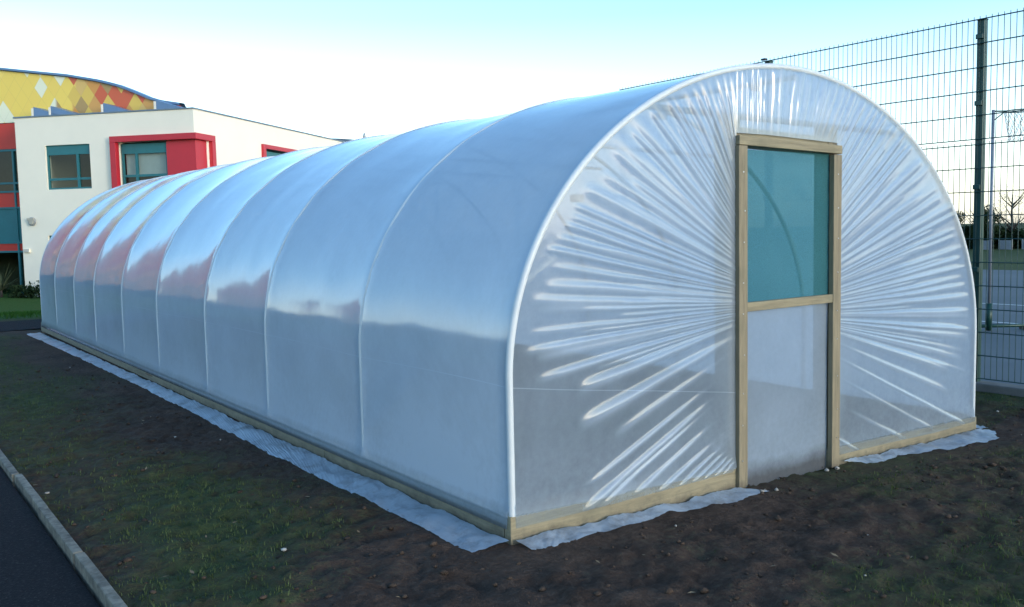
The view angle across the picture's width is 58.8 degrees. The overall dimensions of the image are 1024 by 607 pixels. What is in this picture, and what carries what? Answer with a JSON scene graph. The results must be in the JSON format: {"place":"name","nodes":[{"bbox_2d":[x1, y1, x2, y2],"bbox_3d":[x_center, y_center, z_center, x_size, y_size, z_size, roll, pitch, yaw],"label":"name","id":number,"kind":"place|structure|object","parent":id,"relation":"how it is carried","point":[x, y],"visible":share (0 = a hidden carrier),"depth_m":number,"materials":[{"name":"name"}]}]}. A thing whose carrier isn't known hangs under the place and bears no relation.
{"place":"outdoors","nodes":[
{"label":"outdoors","id":0,"kind":"place"},
{"bbox_2d":[0,310,41,318],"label":"grass","id":1,"kind":"structure","parent":0,"point":[15,314],"depth_m":17.36,"materials":[{"name":"green plant"}]},
{"bbox_2d":[0,467,99,606],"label":"path","id":2,"kind":"structure","parent":0,"point":[36,569],"depth_m":4.02,"materials":[{"name":"grey asphalt"}]},
{"bbox_2d":[0,223,1023,606],"bbox_3d":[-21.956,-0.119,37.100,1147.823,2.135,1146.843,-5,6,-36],"label":"ground","id":3,"kind":"structure","parent":0,"point":[622,571],"depth_m":4.45,"materials":[{"name":"soil"}]},
{"bbox_2d":[0,263,21,296],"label":"spiky plant","id":4,"kind":"object","parent":3,"relation":"on","point":[2,285],"visible":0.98,"depth_m":31.36,"materials":[{"name":"green plant"}]},
{"bbox_2d":[4,285,33,297],"bbox_3d":[-16.931,-0.367,31.271,1.004,0.619,0.912,-5,6,-36],"label":"shrub","id":5,"kind":"object","parent":3,"relation":"on","point":[19,290],"visible":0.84,"depth_m":31.11,"materials":[{"name":"green plant"}]},
{"bbox_2d":[0,319,41,330],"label":"path","id":6,"kind":"structure","parent":3,"relation":"on","point":[20,325],"depth_m":15.28,"materials":[{"name":"grey asphalt"}]},
{"bbox_2d":[23,280,39,297],"bbox_3d":[-16.182,-0.411,31.142,1.067,0.801,0.904,-2,5,-13],"label":"shrub","id":7,"kind":"object","parent":3,"relation":"on","point":[36,289],"visible":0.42,"depth_m":30.93,"materials":[{"name":"green plant"}]},
{"bbox_2d":[0,450,127,606],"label":"kerb","id":8,"kind":"structure","parent":3,"relation":"on","point":[102,591],"depth_m":4.21,"materials":[{"name":"grey concrete"}]},
{"bbox_2d":[0,67,185,293],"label":"school wing","id":9,"kind":"structure","parent":3,"relation":"on","point":[23,92],"depth_m":32.78,"materials":[{"name":"yellow paint"}]},
{"bbox_2d":[13,107,344,296],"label":"school building","id":10,"kind":"structure","parent":3,"relation":"on","point":[68,164],"depth_m":31.25,"materials":[{"name":"white paint"}]},
{"bbox_2d":[27,217,35,225],"bbox_3d":[-16.731,-2.853,31.615,0.300,0.300,0.114,0,5,12],"label":"wall lamp","id":11,"kind":"object","parent":10,"relation":"attached to","point":[31,221],"visible":1,"depth_m":31.58,"materials":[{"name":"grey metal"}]},
{"bbox_2d":[31,107,57,115],"bbox_3d":[-16.223,-6.601,32.059,1.175,0.645,0.640,0,5,12],"label":"roof light","id":12,"kind":"object","parent":10,"relation":"on","point":[35,111],"visible":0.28,"depth_m":31.83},
{"bbox_2d":[48,106,76,114],"bbox_3d":[-15.540,-6.603,31.908,1.175,0.645,0.640,0,5,12],"label":"roof light","id":13,"kind":"object","parent":10,"relation":"on","point":[54,110],"visible":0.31,"depth_m":31.68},
{"bbox_2d":[46,144,91,189],"bbox_3d":[-15.220,-4.701,31.299,1.760,1.510,0.070,0,5,12],"label":"window","id":14,"kind":"structure","parent":10,"relation":"in","point":[78,149],"depth_m":31.25,"materials":[{"name":"teal metal"}]},
{"bbox_2d":[101,103,129,111],"bbox_3d":[-13.509,-6.610,31.460,1.175,0.645,0.640,0,5,12],"label":"roof light","id":15,"kind":"object","parent":10,"relation":"on","point":[105,107],"visible":0.31,"depth_m":31.23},
{"bbox_2d":[121,142,167,183],"bbox_3d":[-12.393,-4.705,30.789,1.720,1.420,0.170,0,5,12],"label":"window","id":16,"kind":"structure","parent":10,"relation":"in","point":[143,159],"depth_m":30.80,"materials":[{"name":"teal glass"}]},
{"bbox_2d":[154,100,183,108],"bbox_3d":[-11.517,-6.617,31.020,1.175,0.645,0.640,0,5,12],"label":"roof light","id":17,"kind":"object","parent":10,"relation":"on","point":[158,104],"visible":0.31,"depth_m":30.78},
{"bbox_2d":[266,151,279,156],"bbox_3d":[-9.276,-5.323,36.456,0.070,1.370,3.120,0,5,12],"label":"window","id":18,"kind":"structure","parent":10,"relation":"in","point":[268,153],"depth_m":35.64,"materials":[{"name":"teal glass"}]},
{"bbox_2d":[332,133,365,141],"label":"distant building","id":19,"kind":"structure","parent":3,"relation":"on","point":[364,135],"depth_m":55.13,"materials":[{"name":"grey stone"}]},
{"bbox_2d":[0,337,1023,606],"bbox_3d":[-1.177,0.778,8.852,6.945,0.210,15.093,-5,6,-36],"label":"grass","id":20,"kind":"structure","parent":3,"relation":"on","point":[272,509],"depth_m":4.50,"materials":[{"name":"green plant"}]},
{"bbox_2d":[0,355,1023,606],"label":"soil clods","id":21,"kind":"object","parent":3,"relation":"on","point":[540,589],"visible":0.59,"depth_m":4.30,"materials":[{"name":"brown soil"}]},
{"bbox_2d":[27,58,998,551],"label":"polytunnel","id":22,"kind":"structure","parent":3,"relation":"on","point":[775,256],"depth_m":5.29,"materials":[{"name":"plastic"}]},
{"bbox_2d":[746,150,832,486],"bbox_3d":[1.594,0.086,5.229,0.798,1.905,0.042,-5,6,-36],"label":"door","id":23,"kind":"structure","parent":22,"relation":"in","point":[789,298],"depth_m":5.24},
{"bbox_2d":[37,398,1023,600],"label":"leaf litter","id":24,"kind":"object","parent":3,"relation":"on","point":[191,571],"visible":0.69,"depth_m":3.93,"materials":[{"name":"brown plant"}]},
{"bbox_2d":[956,209,969,240],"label":"tree","id":25,"kind":"object","parent":3,"relation":"on","point":[960,218],"visible":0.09,"depth_m":90.44,"materials":[{"name":"green plant"}]},
{"bbox_2d":[965,205,1004,243],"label":"tree","id":26,"kind":"object","parent":3,"relation":"on","point":[986,212],"visible":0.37,"depth_m":89.75,"materials":[{"name":"green plant"}]},
{"bbox_2d":[961,225,1023,248],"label":"hedge","id":27,"kind":"object","parent":3,"relation":"on","point":[1017,242],"visible":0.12,"depth_m":89.89,"materials":[{"name":"green plant"}]},
{"bbox_2d":[975,380,1023,396],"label":"kerb","id":28,"kind":"structure","parent":3,"relation":"on","point":[1000,388],"depth_m":7.61,"materials":[{"name":"concrete"}]},
{"bbox_2d":[620,7,1023,383],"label":"fence","id":29,"kind":"object","parent":28,"relation":"on","point":[980,130],"visible":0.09,"depth_m":7.69,"materials":[{"name":"green metal"}]},
{"bbox_2d":[980,270,1023,385],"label":"court","id":30,"kind":"object","parent":3,"relation":"on","point":[993,348],"visible":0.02,"depth_m":12.47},
{"bbox_2d":[982,108,1023,330],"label":"netball post","id":31,"kind":"object","parent":30,"relation":"on","point":[989,304],"visible":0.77,"depth_m":12.62,"materials":[{"name":"metal"}]},
{"bbox_2d":[987,185,1023,248],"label":"tree","id":32,"kind":"object","parent":3,"relation":"on","point":[1011,227],"visible":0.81,"depth_m":89.92,"materials":[{"name":"brown plant"}]},
{"bbox_2d":[0,0,1023,223],"label":"sky","id":33,"kind":"structure","parent":0,"point":[342,69],"materials":[{"name":"blue"}]},
{"bbox_2d":[45,367,1021,575],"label":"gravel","id":34,"kind":"structure","parent":0,"point":[760,490],"depth_m":5.03,"materials":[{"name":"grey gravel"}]},
{"bbox_2d":[983,240,988,249],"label":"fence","id":35,"kind":"object","parent":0,"point":[984,244],"visible":0.3,"depth_m":88.31,"materials":[{"name":"metal"}]},
{"bbox_2d":[998,239,1012,249],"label":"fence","id":36,"kind":"object","parent":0,"point":[1008,244],"visible":0.69,"depth_m":87.67,"materials":[{"name":"metal"}]}
]}

